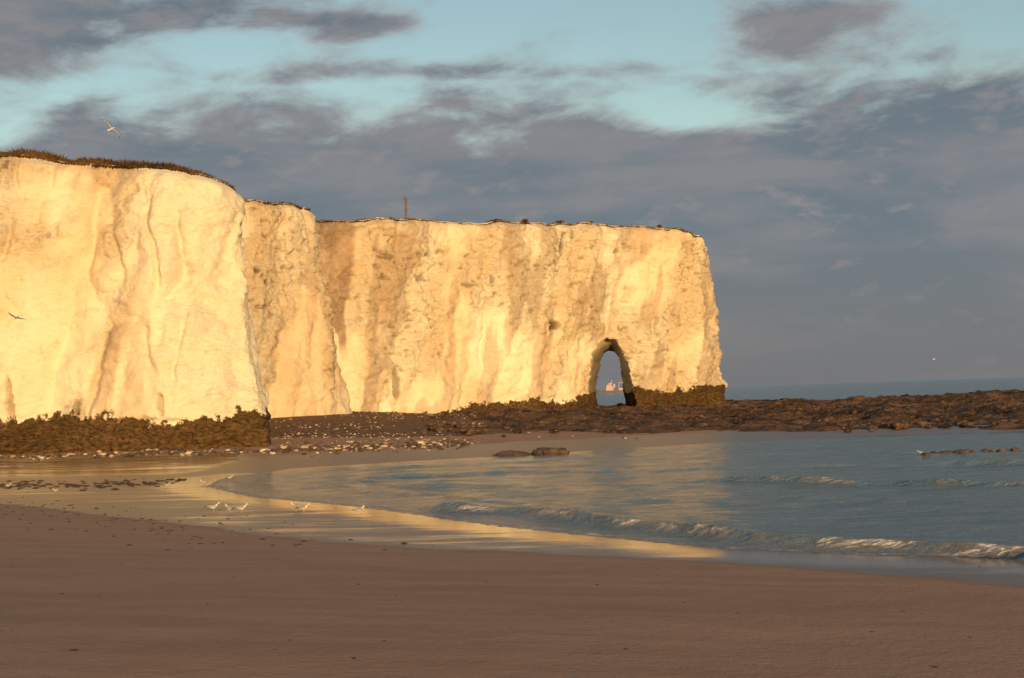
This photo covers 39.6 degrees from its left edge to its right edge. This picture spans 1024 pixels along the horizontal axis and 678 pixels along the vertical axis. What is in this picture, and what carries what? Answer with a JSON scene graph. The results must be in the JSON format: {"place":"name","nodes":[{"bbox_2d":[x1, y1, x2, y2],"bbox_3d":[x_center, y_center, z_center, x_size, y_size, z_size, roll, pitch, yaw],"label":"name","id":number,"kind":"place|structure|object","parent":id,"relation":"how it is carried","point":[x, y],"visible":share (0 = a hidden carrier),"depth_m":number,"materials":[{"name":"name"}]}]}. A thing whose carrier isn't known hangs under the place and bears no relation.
{"place":"outdoors","nodes":[
{"label":"outdoors","id":0,"kind":"place"},
{"bbox_2d":[103,120,119,137],"bbox_3d":[-17.006,-8.931,60.385,0.429,1.156,0.129,-39,-10,-49],"label":"seagull","id":1,"kind":"object","parent":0,"point":[112,128],"visible":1,"depth_m":60.39,"materials":[{"name":"white"}]},
{"bbox_2d":[0,154,727,454],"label":"chalk cliff","id":2,"kind":"structure","parent":0,"point":[162,309],"depth_m":127.78,"materials":[{"name":"white stone"}]},
{"bbox_2d":[0,410,1023,677],"bbox_3d":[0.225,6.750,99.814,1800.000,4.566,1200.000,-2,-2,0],"label":"beach","id":3,"kind":"structure","parent":0,"point":[426,600],"depth_m":20.00,"materials":[{"name":"beige sand"}]},
{"bbox_2d":[204,502,219,511],"bbox_3d":[-8.664,4.865,41.147,0.495,0.279,0.133,-1,-2,-19],"label":"seagull","id":4,"kind":"object","parent":3,"relation":"on","point":[213,507],"visible":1,"depth_m":41.11,"materials":[{"name":"white"}]},
{"bbox_2d":[0,438,469,459],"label":"cliff foot rubble","id":5,"kind":"object","parent":3,"relation":"on","point":[309,447],"visible":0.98,"depth_m":86.29,"materials":[{"name":"stone"}]},
{"bbox_2d":[233,503,247,512],"bbox_3d":[-7.715,4.816,40.448,0.495,0.277,0.133,-1,-2,-18],"label":"seagull","id":6,"kind":"object","parent":3,"relation":"on","point":[241,508],"visible":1,"depth_m":40.41,"materials":[{"name":"white"}]},
{"bbox_2d":[290,502,304,507],"bbox_3d":[-6.171,4.812,40.847,0.501,0.270,0.135,-3,-2,16],"label":"seagull","id":7,"kind":"object","parent":3,"relation":"on","point":[295,505],"visible":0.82,"depth_m":40.80,"materials":[{"name":"white"}]},
{"bbox_2d":[297,503,309,512],"bbox_3d":[-5.915,4.782,40.261,0.501,0.272,0.135,-3,-2,18],"label":"seagull","id":8,"kind":"object","parent":3,"relation":"on","point":[303,508],"visible":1,"depth_m":40.20,"materials":[{"name":"white"}]},
{"bbox_2d":[353,505,363,511],"bbox_3d":[-4.212,4.700,39.040,0.469,0.255,0.126,0,-3,-42],"label":"seagull","id":9,"kind":"object","parent":3,"relation":"on","point":[358,509],"visible":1,"depth_m":39.01,"materials":[{"name":"white"}]},
{"bbox_2d":[269,411,637,446],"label":"chalk pebbles","id":10,"kind":"object","parent":3,"relation":"on","point":[375,427],"visible":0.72,"depth_m":106.09,"materials":[{"name":"stone"}]},
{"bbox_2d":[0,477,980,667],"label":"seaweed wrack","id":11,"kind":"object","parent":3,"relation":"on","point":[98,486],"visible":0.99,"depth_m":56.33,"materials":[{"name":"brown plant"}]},
{"bbox_2d":[493,450,531,455],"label":"beach rock","id":12,"kind":"object","parent":3,"relation":"on","point":[510,453],"visible":0.62,"depth_m":73.68,"materials":[{"name":"brown stone"}]},
{"bbox_2d":[531,447,569,454],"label":"beach rock","id":13,"kind":"object","parent":3,"relation":"on","point":[549,451],"visible":0.52,"depth_m":73.16,"materials":[{"name":"brown stone"}]},
{"bbox_2d":[454,389,1023,433],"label":"rocky reef","id":14,"kind":"object","parent":3,"relation":"on","point":[787,416],"visible":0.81,"depth_m":114.72},
{"bbox_2d":[416,398,1018,437],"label":"reef boulders","id":15,"kind":"object","parent":14,"relation":"on","point":[895,425],"visible":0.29,"depth_m":103.30,"materials":[{"name":"brown stone"}]},
{"bbox_2d":[0,0,1023,390],"label":"sky","id":16,"kind":"structure","parent":0,"point":[849,173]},
{"bbox_2d":[205,377,1023,559],"bbox_3d":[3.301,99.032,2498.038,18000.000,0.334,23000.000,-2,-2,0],"label":"sea","id":17,"kind":"structure","parent":0,"point":[887,495],"depth_m":45.37,"materials":[{"name":"liquid"}]},
{"bbox_2d":[596,380,623,393],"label":"cargo ship","id":18,"kind":"object","parent":17,"relation":"on","point":[609,387],"visible":0.66,"depth_m":1495.52},
{"bbox_2d":[921,447,1020,455],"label":"tidal rocks","id":19,"kind":"object","parent":17,"relation":"in","point":[962,451],"visible":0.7,"depth_m":61.30,"materials":[{"name":"brown stone"}]},
{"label":"clifftop ground","id":20,"kind":"structure","parent":0,"visible":0},
{"bbox_2d":[0,147,702,236],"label":"clifftop grass","id":21,"kind":"structure","parent":20,"relation":"on","point":[54,158],"depth_m":98.65,"materials":[{"name":"green plant"}]},
{"bbox_2d":[404,196,406,217],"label":"wooden post","id":22,"kind":"object","parent":20,"relation":"on","point":[405,198],"visible":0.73,"depth_m":156.58,"materials":[{"name":"brown wood"}]},
{"bbox_2d":[521,218,661,227],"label":"clifftop scrub","id":23,"kind":"object","parent":20,"relation":"on","point":[525,220],"visible":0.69,"depth_m":161.55,"materials":[{"name":"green plant"}]}
]}

